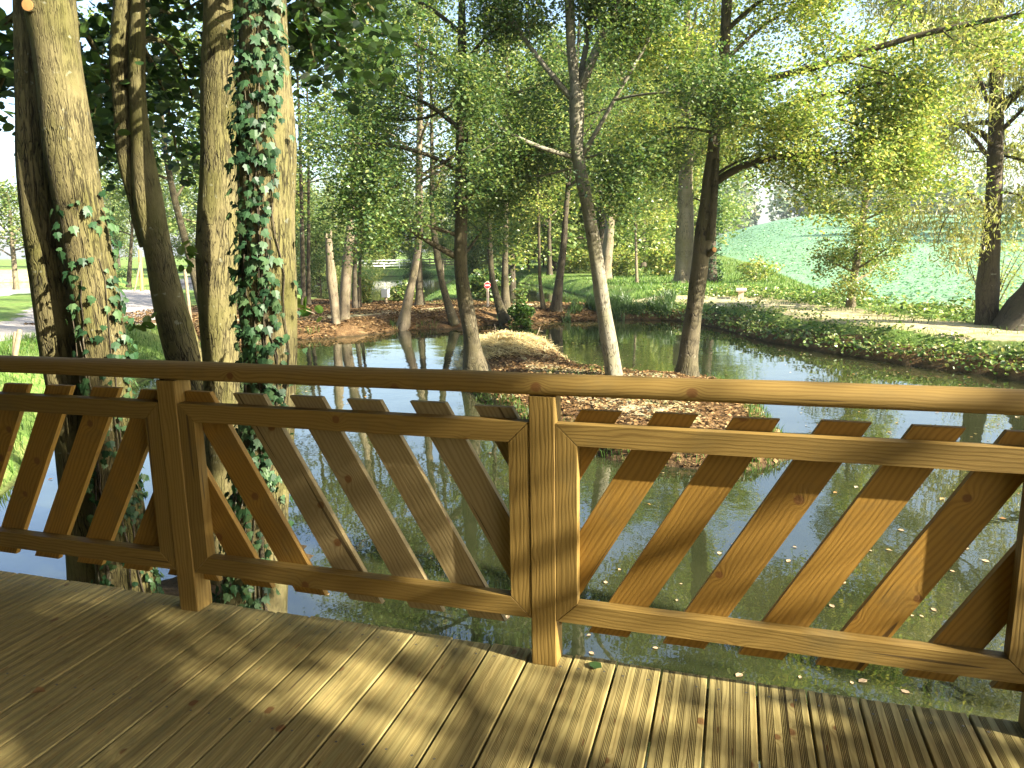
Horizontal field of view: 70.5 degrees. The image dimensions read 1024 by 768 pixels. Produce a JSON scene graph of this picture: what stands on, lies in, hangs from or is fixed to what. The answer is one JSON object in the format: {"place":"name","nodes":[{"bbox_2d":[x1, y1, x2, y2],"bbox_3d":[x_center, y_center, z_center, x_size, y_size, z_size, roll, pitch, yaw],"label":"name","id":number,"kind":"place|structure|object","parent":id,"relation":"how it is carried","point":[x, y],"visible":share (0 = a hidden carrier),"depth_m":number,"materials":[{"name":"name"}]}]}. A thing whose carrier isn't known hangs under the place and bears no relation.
{"place":"outdoors","nodes":[
{"label":"outdoors","id":0,"kind":"place"},
{"bbox_2d":[0,323,200,489],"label":"grass","id":1,"kind":"structure","parent":0,"point":[25,346],"depth_m":14.65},
{"bbox_2d":[0,275,1023,767],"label":"pond water","id":2,"kind":"structure","parent":0,"point":[724,353],"depth_m":6.57,"materials":[{"name":"liquid"}]},
{"bbox_2d":[0,214,1023,597],"bbox_3d":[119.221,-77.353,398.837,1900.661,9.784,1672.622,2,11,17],"label":"ground","id":3,"kind":"structure","parent":0,"point":[16,312],"depth_m":22.16,"materials":[{"name":"plant"}]},
{"bbox_2d":[0,174,24,289],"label":"alder tree","id":4,"kind":"object","parent":3,"relation":"on","point":[7,204],"visible":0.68,"depth_m":48.45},
{"bbox_2d":[12,329,21,355],"bbox_3d":[-8.956,-0.617,13.078,0.302,0.746,0.090,-1,11,0],"label":"wooden post","id":5,"kind":"object","parent":3,"relation":"on","point":[17,342],"visible":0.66,"depth_m":13.03,"materials":[{"name":"white wood"}]},
{"bbox_2d":[0,0,185,593],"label":"alder tree","id":6,"kind":"object","parent":3,"relation":"on","point":[45,70],"visible":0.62,"depth_m":4.29,"materials":[{"name":"brown plant"}]},
{"bbox_2d":[50,190,166,593],"bbox_3d":[-2.453,0.201,4.429,0.437,2.701,0.232,-9,13,-36],"label":"ivy","id":7,"kind":"object","parent":6,"relation":"attached to","point":[84,388],"visible":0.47,"depth_m":4.37,"materials":[{"name":"green plant"}]},
{"bbox_2d":[126,312,156,340],"bbox_3d":[-2.506,-0.383,4.880,0.249,0.202,0.105,0,11,5],"label":"leaf sprig","id":8,"kind":"object","parent":6,"relation":"attached to","point":[147,323],"visible":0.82,"depth_m":4.89,"materials":[{"name":"green plant"}]},
{"bbox_2d":[14,0,202,306],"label":"alder tree","id":9,"kind":"object","parent":3,"relation":"on","point":[176,202],"visible":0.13,"depth_m":18.68,"materials":[{"name":"plant"}]},
{"bbox_2d":[0,0,237,441],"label":"alder tree","id":10,"kind":"object","parent":3,"relation":"on","point":[136,154],"visible":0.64,"depth_m":5.32,"materials":[{"name":"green plant"}]},
{"bbox_2d":[103,189,142,267],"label":"broadleaf tree","id":11,"kind":"object","parent":3,"relation":"on","point":[108,201],"visible":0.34,"depth_m":91.65,"materials":[{"name":"green plant"}]},
{"bbox_2d":[116,266,136,277],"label":"elder bush","id":12,"kind":"object","parent":3,"relation":"on","point":[121,273],"visible":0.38,"depth_m":61.73,"materials":[{"name":"green plant"}]},
{"bbox_2d":[134,261,140,290],"bbox_3d":[-19.348,-5.466,37.368,0.615,1.771,0.090,-1,11,0],"label":"wooden post","id":13,"kind":"object","parent":3,"relation":"on","point":[137,275],"visible":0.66,"depth_m":37.32,"materials":[{"name":"brown wood"}]},
{"bbox_2d":[138,250,143,290],"bbox_3d":[-19.219,-5.768,37.515,0.293,2.310,0.180,-1,11,-1],"label":"wooden post","id":14,"kind":"object","parent":3,"relation":"on","point":[140,271],"visible":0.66,"depth_m":37.46,"materials":[{"name":"beige wood"}]},
{"bbox_2d":[99,141,194,287],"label":"alder tree","id":15,"kind":"object","parent":3,"relation":"on","point":[118,187],"visible":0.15,"depth_m":46.42,"materials":[{"name":"green plant"}]},
{"bbox_2d":[128,152,195,263],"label":"broadleaf tree","id":16,"kind":"object","parent":3,"relation":"on","point":[173,239],"visible":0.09,"depth_m":82.55,"materials":[{"name":"green plant"}]},
{"bbox_2d":[156,110,199,234],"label":"tree","id":17,"kind":"object","parent":3,"relation":"on","point":[169,216],"visible":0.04,"depth_m":41.97,"materials":[{"name":"green plant"}]},
{"bbox_2d":[171,181,197,258],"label":"broadleaf tree","id":18,"kind":"object","parent":3,"relation":"on","point":[188,222],"visible":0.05,"depth_m":76.93,"materials":[{"name":"green plant"}]},
{"bbox_2d":[183,269,192,321],"bbox_3d":[-9.772,-2.535,21.873,0.128,1.825,0.102,2,11,17],"label":"wooden post","id":19,"kind":"object","parent":3,"relation":"on","point":[187,290],"visible":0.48,"depth_m":21.80,"materials":[{"name":"brown wood"}]},
{"bbox_2d":[195,0,238,584],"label":"alder tree","id":20,"kind":"object","parent":3,"relation":"on","point":[214,236],"visible":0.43,"depth_m":4.88,"materials":[{"name":"brown plant"}]},
{"bbox_2d":[175,241,197,273],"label":"leaf sprig","id":21,"kind":"object","parent":20,"relation":"attached to","point":[191,253],"visible":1,"depth_m":4.80,"materials":[{"name":"green plant"}]},
{"bbox_2d":[145,0,434,612],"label":"alder tree","id":22,"kind":"object","parent":3,"relation":"on","point":[310,42],"visible":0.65,"depth_m":4.57,"materials":[{"name":"brown plant"}]},
{"bbox_2d":[211,0,307,610],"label":"ivy","id":23,"kind":"object","parent":22,"relation":"attached to","point":[265,263],"visible":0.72,"depth_m":4.21,"materials":[{"name":"green plant"}]},
{"bbox_2d":[297,296,322,321],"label":"leaf sprig","id":24,"kind":"object","parent":22,"relation":"attached to","point":[304,311],"visible":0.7,"depth_m":4.63,"materials":[{"name":"green plant"}]},
{"bbox_2d":[23,299,596,341],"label":"leaf litter","id":25,"kind":"object","parent":3,"relation":"on","point":[365,310],"visible":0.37,"depth_m":24.34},
{"bbox_2d":[290,21,349,304],"bbox_3d":[-7.973,-8.502,27.572,4.991,10.929,4.878,-6,12,-25],"label":"alder tree","id":26,"kind":"object","parent":25,"relation":"on","point":[302,263],"visible":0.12,"depth_m":27.97,"materials":[{"name":"green plant"}]},
{"bbox_2d":[290,19,359,303],"bbox_3d":[-7.532,-8.703,27.637,4.916,11.288,4.469,-2,11,-4],"label":"alder tree","id":27,"kind":"object","parent":25,"relation":"on","point":[308,286],"visible":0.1,"depth_m":28.03,"materials":[{"name":"green plant"}]},
{"bbox_2d":[324,231,339,324],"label":"dead tree","id":28,"kind":"object","parent":25,"relation":"on","point":[331,280],"visible":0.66,"depth_m":21.39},
{"bbox_2d":[297,56,403,306],"bbox_3d":[-5.443,-7.439,25.829,4.201,9.384,5.122,2,11,17],"label":"alder tree","id":29,"kind":"object","parent":25,"relation":"on","point":[359,295],"visible":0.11,"depth_m":25.93,"materials":[{"name":"green plant"}]},
{"bbox_2d":[351,268,374,303],"bbox_3d":[-5.915,-3.817,28.634,0.939,1.517,0.954,-5,11,-22],"label":"elder bush","id":30,"kind":"object","parent":25,"relation":"on","point":[367,290],"visible":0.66,"depth_m":28.57,"materials":[{"name":"green plant"}]},
{"bbox_2d":[289,3,448,320],"bbox_3d":[-4.842,-7.968,21.120,5.602,13.031,4.772,4,12,24],"label":"alder tree","id":31,"kind":"object","parent":25,"relation":"on","point":[345,295],"visible":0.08,"depth_m":22.02,"materials":[{"name":"green plant"}]},
{"bbox_2d":[298,0,496,330],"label":"alder tree","id":32,"kind":"object","parent":25,"relation":"on","point":[403,323],"visible":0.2,"depth_m":21.51,"materials":[{"name":"green plant"}]},
{"bbox_2d":[298,316,497,334],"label":"grass tufts","id":33,"kind":"object","parent":25,"relation":"on","point":[392,324],"visible":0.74,"depth_m":22.38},
{"bbox_2d":[329,0,487,325],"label":"alder tree","id":34,"kind":"object","parent":25,"relation":"on","point":[452,317],"visible":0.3,"depth_m":21.79,"materials":[{"name":"green plant"}]},
{"bbox_2d":[368,1,496,304],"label":"alder tree","id":35,"kind":"object","parent":25,"relation":"on","point":[419,299],"visible":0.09,"depth_m":27.00,"materials":[{"name":"green plant"}]},
{"bbox_2d":[406,0,564,324],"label":"alder tree","id":36,"kind":"object","parent":25,"relation":"on","point":[503,316],"visible":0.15,"depth_m":22.76,"materials":[{"name":"green plant"}]},
{"bbox_2d":[415,4,593,319],"bbox_3d":[-0.092,-7.464,23.328,5.702,10.746,4.621,2,11,17],"label":"alder tree","id":37,"kind":"object","parent":25,"relation":"on","point":[505,296],"visible":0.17,"depth_m":23.39,"materials":[{"name":"green plant"}]},
{"bbox_2d":[507,298,535,326],"bbox_3d":[0.301,-2.228,22.836,0.974,0.935,0.876,2,11,17],"label":"ivy shrub","id":38,"kind":"object","parent":25,"relation":"on","point":[520,311],"visible":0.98,"depth_m":22.68,"materials":[{"name":"green plant"}]},
{"bbox_2d":[492,79,570,309],"bbox_3d":[0.727,-6.208,24.257,2.839,7.736,3.160,-5,11,-21],"label":"alder tree","id":39,"kind":"object","parent":25,"relation":"on","point":[538,203],"visible":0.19,"depth_m":24.29,"materials":[{"name":"green plant"}]},
{"bbox_2d":[495,1,663,312],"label":"alder tree","id":40,"kind":"object","parent":25,"relation":"on","point":[556,301],"visible":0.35,"depth_m":23.88,"materials":[{"name":"green plant"}]},
{"bbox_2d":[295,164,334,283],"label":"broadleaf tree","id":41,"kind":"object","parent":3,"relation":"on","point":[297,199],"visible":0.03,"depth_m":56.45,"materials":[{"name":"green plant"}]},
{"bbox_2d":[295,163,345,256],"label":"broadleaf tree","id":42,"kind":"object","parent":3,"relation":"on","point":[314,206],"visible":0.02,"depth_m":72.40,"materials":[{"name":"green plant"}]},
{"bbox_2d":[295,206,357,291],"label":"broadleaf tree","id":43,"kind":"object","parent":3,"relation":"on","point":[318,265],"visible":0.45,"depth_m":46.63,"materials":[{"name":"green plant"}]},
{"bbox_2d":[317,176,346,255],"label":"broadleaf tree","id":44,"kind":"object","parent":3,"relation":"on","point":[326,182],"visible":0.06,"depth_m":84.86,"materials":[{"name":"green plant"}]},
{"bbox_2d":[321,257,389,292],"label":"willow bush","id":45,"kind":"object","parent":3,"relation":"on","point":[375,275],"visible":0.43,"depth_m":43.41,"materials":[{"name":"green plant"}]},
{"bbox_2d":[294,0,427,307],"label":"alder tree","id":46,"kind":"object","parent":3,"relation":"on","point":[354,291],"visible":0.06,"depth_m":26.06,"materials":[{"name":"green plant"}]},
{"bbox_2d":[357,190,396,264],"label":"broadleaf tree","id":47,"kind":"object","parent":3,"relation":"on","point":[375,249],"visible":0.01,"depth_m":90.58,"materials":[{"name":"green plant"}]},
{"bbox_2d":[357,202,398,267],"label":"broadleaf tree","id":48,"kind":"object","parent":3,"relation":"on","point":[380,254],"visible":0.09,"depth_m":78.29,"materials":[{"name":"green plant"}]},
{"bbox_2d":[380,289,389,301],"bbox_3d":[-5.020,-3.068,28.909,0.300,1.440,0.270,2,11,17],"label":"post box","id":49,"kind":"object","parent":3,"relation":"on","point":[385,293],"visible":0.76,"depth_m":28.71,"materials":[{"name":"white paint"}]},
{"bbox_2d":[121,268,664,295],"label":"bank grass","id":50,"kind":"structure","parent":3,"relation":"on","point":[547,275],"depth_m":44.63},
{"bbox_2d":[389,278,423,301],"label":"elder bush","id":51,"kind":"object","parent":3,"relation":"on","point":[398,290],"visible":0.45,"depth_m":29.47,"materials":[{"name":"green plant"}]},
{"bbox_2d":[386,184,440,263],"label":"broadleaf tree","id":52,"kind":"object","parent":3,"relation":"on","point":[428,232],"visible":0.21,"depth_m":87.64,"materials":[{"name":"green plant"}]},
{"bbox_2d":[398,244,435,276],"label":"bush","id":53,"kind":"object","parent":3,"relation":"on","point":[405,264],"visible":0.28,"depth_m":68.89,"materials":[{"name":"green plant"}]},
{"bbox_2d":[363,258,487,267],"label":"rail fence","id":54,"kind":"object","parent":3,"relation":"on","point":[429,262],"visible":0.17,"depth_m":77.80,"materials":[{"name":"white paint"}]},
{"bbox_2d":[413,183,444,261],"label":"broadleaf tree","id":55,"kind":"object","parent":3,"relation":"on","point":[424,193],"visible":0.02,"depth_m":108.02,"materials":[{"name":"green plant"}]},
{"bbox_2d":[431,227,453,263],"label":"broadleaf tree","id":56,"kind":"object","parent":3,"relation":"on","point":[445,242],"visible":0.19,"depth_m":87.87,"materials":[{"name":"green plant"}]},
{"bbox_2d":[422,175,469,263],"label":"broadleaf tree","id":57,"kind":"object","parent":3,"relation":"on","point":[430,252],"visible":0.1,"depth_m":92.29,"materials":[{"name":"green plant"}]},
{"bbox_2d":[424,278,492,303],"bbox_3d":[-2.336,-5.203,39.345,4.302,0.657,23.652,-1,11,0],"label":"bush","id":58,"kind":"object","parent":3,"relation":"on","point":[447,285],"depth_m":33.49,"materials":[{"name":"green plant"}]},
{"bbox_2d":[437,165,501,263],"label":"broadleaf tree","id":59,"kind":"object","parent":3,"relation":"on","point":[452,226],"visible":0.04,"depth_m":82.61,"materials":[{"name":"green plant"}]},
{"bbox_2d":[446,201,500,274],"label":"broadleaf tree","id":60,"kind":"object","parent":3,"relation":"on","point":[473,259],"visible":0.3,"depth_m":60.17,"materials":[{"name":"green plant"}]},
{"bbox_2d":[484,281,490,306],"bbox_3d":[-0.874,-3.141,26.140,0.250,1.120,0.147,-1,11,0],"label":"no entry sign","id":61,"kind":"object","parent":3,"relation":"on","point":[487,285],"visible":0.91,"depth_m":26.04,"materials":[{"name":"metal"}]},
{"bbox_2d":[468,266,512,298],"bbox_3d":[-1.052,-4.263,30.240,2.003,1.461,2.276,-2,11,-7],"label":"hazel bush","id":62,"kind":"object","parent":3,"relation":"on","point":[477,281],"visible":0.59,"depth_m":29.81,"materials":[{"name":"green plant"}]},
{"bbox_2d":[429,9,580,283],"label":"broadleaf tree","id":63,"kind":"object","parent":3,"relation":"on","point":[512,263],"visible":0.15,"depth_m":48.44,"materials":[{"name":"green plant"}]},
{"bbox_2d":[0,571,1023,767],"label":"wooden deck","id":64,"kind":"structure","parent":3,"relation":"on","point":[123,677],"depth_m":2.25,"materials":[{"name":"wood"}]},
{"bbox_2d":[26,687,44,692],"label":"fallen leaf","id":65,"kind":"object","parent":64,"relation":"on","point":[38,689],"visible":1,"depth_m":2.35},
{"bbox_2d":[0,355,1023,730],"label":"wooden railing","id":66,"kind":"object","parent":64,"relation":"on","point":[548,553],"visible":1,"depth_m":2.37,"materials":[{"name":"wood"}]},
{"bbox_2d":[588,661,601,668],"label":"fallen leaf","id":67,"kind":"object","parent":64,"relation":"on","point":[595,664],"visible":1,"depth_m":2.44,"materials":[{"name":"green plant"}]},
{"bbox_2d":[492,213,546,268],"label":"broadleaf tree","id":68,"kind":"object","parent":3,"relation":"on","point":[528,267],"visible":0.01,"depth_m":64.87,"materials":[{"name":"green plant"}]},
{"bbox_2d":[512,283,528,302],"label":"elder bush","id":69,"kind":"object","parent":3,"relation":"on","point":[521,293],"visible":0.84,"depth_m":27.68,"materials":[{"name":"green plant"}]},
{"bbox_2d":[522,247,551,267],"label":"broadleaf tree","id":70,"kind":"object","parent":3,"relation":"on","point":[543,260],"visible":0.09,"depth_m":68.81,"materials":[{"name":"green plant"}]},
{"bbox_2d":[447,7,638,271],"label":"broadleaf tree","id":71,"kind":"object","parent":3,"relation":"on","point":[554,264],"visible":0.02,"depth_m":54.30,"materials":[{"name":"green plant"}]},
{"bbox_2d":[508,124,578,274],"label":"alder tree","id":72,"kind":"object","parent":3,"relation":"on","point":[549,261],"visible":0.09,"depth_m":49.97,"materials":[{"name":"green plant"}]},
{"bbox_2d":[552,241,590,273],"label":"hazel bush","id":73,"kind":"object","parent":3,"relation":"on","point":[583,254],"visible":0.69,"depth_m":52.68,"materials":[{"name":"green plant"}]},
{"bbox_2d":[542,163,624,267],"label":"broadleaf tree","id":74,"kind":"object","parent":3,"relation":"on","point":[575,240],"visible":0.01,"depth_m":59.77,"materials":[{"name":"green plant"}]},
{"bbox_2d":[533,37,704,270],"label":"broadleaf tree","id":75,"kind":"object","parent":3,"relation":"on","point":[576,236],"visible":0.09,"depth_m":50.90,"materials":[{"name":"green plant"}]},
{"bbox_2d":[560,285,681,321],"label":"reeds","id":76,"kind":"object","parent":3,"relation":"on","point":[669,295],"visible":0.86,"depth_m":24.64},
{"bbox_2d":[477,335,779,466],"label":"leaf litter","id":77,"kind":"object","parent":3,"relation":"on","point":[576,367],"visible":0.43,"depth_m":10.34,"materials":[{"name":"plant"}]},
{"bbox_2d":[294,0,623,370],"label":"alder tree","id":78,"kind":"object","parent":77,"relation":"on","point":[371,127],"visible":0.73,"depth_m":11.57,"materials":[{"name":"green plant"}]},
{"bbox_2d":[448,329,582,368],"bbox_3d":[-0.220,-0.916,16.306,2.828,0.724,5.484,-3,11,-13],"label":"straw heap","id":79,"kind":"object","parent":77,"relation":"on","point":[497,338],"visible":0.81,"depth_m":15.29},
{"bbox_2d":[494,324,548,345],"bbox_3d":[0.277,-0.905,15.351,1.312,0.777,0.240,0,11,5],"label":"brushwood","id":80,"kind":"object","parent":79,"relation":"on","point":[522,335],"visible":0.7,"depth_m":15.31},
{"bbox_2d":[416,0,795,375],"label":"alder tree","id":81,"kind":"object","parent":77,"relation":"on","point":[469,89],"visible":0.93,"depth_m":10.64,"materials":[{"name":"green plant"}]},
{"bbox_2d":[592,0,1023,376],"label":"alder tree","id":82,"kind":"object","parent":77,"relation":"on","point":[887,153],"visible":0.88,"depth_m":10.58,"materials":[{"name":"green plant"}]},
{"bbox_2d":[612,239,646,275],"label":"hazel bush","id":83,"kind":"object","parent":3,"relation":"on","point":[618,253],"visible":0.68,"depth_m":45.76,"materials":[{"name":"green plant"}]},
{"bbox_2d":[469,369,790,472],"bbox_3d":[1.414,0.338,10.645,5.116,0.500,5.397,2,11,17],"label":"grass fringe","id":84,"kind":"object","parent":3,"relation":"on","point":[518,403],"depth_m":9.90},
{"bbox_2d":[637,236,675,276],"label":"hazel bush","id":85,"kind":"object","parent":3,"relation":"on","point":[653,261],"visible":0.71,"depth_m":42.93,"materials":[{"name":"green plant"}]},
{"bbox_2d":[614,18,705,267],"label":"broadleaf tree","id":86,"kind":"object","parent":3,"relation":"on","point":[645,223],"visible":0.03,"depth_m":57.70,"materials":[{"name":"green plant"}]},
{"bbox_2d":[646,43,775,248],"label":"broadleaf tree","id":87,"kind":"object","parent":3,"relation":"on","point":[730,212],"visible":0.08,"depth_m":60.99,"materials":[{"name":"green plant"}]},
{"bbox_2d":[545,258,883,303],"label":"meadow","id":88,"kind":"structure","parent":3,"relation":"on","point":[642,276],"depth_m":33.12,"materials":[{"name":"green plant"}]},
{"bbox_2d":[557,13,677,279],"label":"alder tree","id":89,"kind":"object","parent":88,"relation":"on","point":[607,247],"visible":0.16,"depth_m":40.97,"materials":[{"name":"green plant"}]},
{"bbox_2d":[595,113,678,283],"bbox_3d":[6.145,-8.873,35.344,4.197,8.115,4.214,2,11,17],"label":"alder tree","id":90,"kind":"object","parent":88,"relation":"on","point":[652,230],"visible":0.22,"depth_m":34.80,"materials":[{"name":"green plant"}]},
{"bbox_2d":[582,0,772,282],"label":"alder tree","id":91,"kind":"object","parent":88,"relation":"on","point":[684,240],"visible":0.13,"depth_m":34.76,"materials":[{"name":"green plant"}]},
{"bbox_2d":[640,0,784,282],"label":"alder tree","id":92,"kind":"object","parent":88,"relation":"on","point":[714,9],"visible":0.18,"depth_m":32.94,"materials":[{"name":"green plant"}]},
{"bbox_2d":[700,182,723,281],"bbox_3d":[9.519,-7.301,34.486,1.262,4.885,1.288,2,11,17],"label":"ivy","id":93,"kind":"object","parent":92,"relation":"attached to","point":[718,249],"visible":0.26,"depth_m":34.35,"materials":[{"name":"green plant"}]},
{"bbox_2d":[736,288,746,298],"bbox_3d":[7.891,-3.069,24.960,0.340,0.420,1.000,2,11,17],"label":"stone bench","id":94,"kind":"object","parent":3,"relation":"on","point":[741,292],"visible":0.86,"depth_m":24.60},
{"bbox_2d":[736,255,784,281],"bbox_3d":[11.490,-5.304,33.551,2.118,1.335,1.970,2,11,17],"label":"hazel bush","id":95,"kind":"object","parent":3,"relation":"on","point":[756,264],"visible":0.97,"depth_m":33.42,"materials":[{"name":"green plant"}]},
{"bbox_2d":[547,296,1023,376],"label":"path grass","id":96,"kind":"structure","parent":3,"relation":"on","point":[602,368],"depth_m":17.11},
{"bbox_2d":[610,297,1023,375],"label":"bank plants","id":97,"kind":"object","parent":3,"relation":"on","point":[853,343],"visible":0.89,"depth_m":16.13,"materials":[{"name":"green plant"}]},
{"bbox_2d":[652,283,1002,322],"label":"verge plants","id":98,"kind":"object","parent":3,"relation":"on","point":[933,306],"visible":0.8,"depth_m":21.12,"materials":[{"name":"green plant"}]},
{"bbox_2d":[697,162,1023,234],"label":"woodland","id":99,"kind":"object","parent":3,"relation":"on","point":[783,212],"visible":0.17,"depth_m":173.69,"materials":[{"name":"green plant"}]},
{"bbox_2d":[718,215,1023,304],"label":"field crop","id":100,"kind":"object","parent":3,"relation":"on","point":[881,288],"visible":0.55,"depth_m":45.72,"materials":[{"name":"green plant"}]},
{"bbox_2d":[801,30,941,307],"bbox_3d":[9.933,-5.780,19.869,3.596,7.542,3.505,2,11,17],"label":"alder tree","id":101,"kind":"object","parent":3,"relation":"on","point":[859,253],"visible":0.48,"depth_m":19.91,"materials":[{"name":"green plant"}]},
{"bbox_2d":[834,0,1023,325],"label":"willow tree","id":102,"kind":"object","parent":3,"relation":"on","point":[987,291],"visible":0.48,"depth_m":15.03,"materials":[{"name":"green plant"}]},
{"bbox_2d":[934,28,1023,330],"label":"willow tree","id":103,"kind":"object","parent":3,"relation":"on","point":[1010,315],"visible":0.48,"depth_m":15.20,"materials":[{"name":"green plant"}]},
{"bbox_2d":[941,203,1023,307],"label":"willow bush","id":104,"kind":"object","parent":3,"relation":"on","point":[1002,281],"visible":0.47,"depth_m":18.21,"materials":[{"name":"green plant"}]},
{"bbox_2d":[0,0,1023,258],"label":"sky","id":105,"kind":"structure","parent":0,"point":[7,144],"materials":[{"name":"white"}]},
{"bbox_2d":[48,329,1019,549],"bbox_3d":[2.560,-0.152,13.612,15.034,0.013,16.148,2,11,17],"label":"leaf scatter","id":106,"kind":"object","parent":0,"point":[805,425],"visible":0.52,"depth_m":9.44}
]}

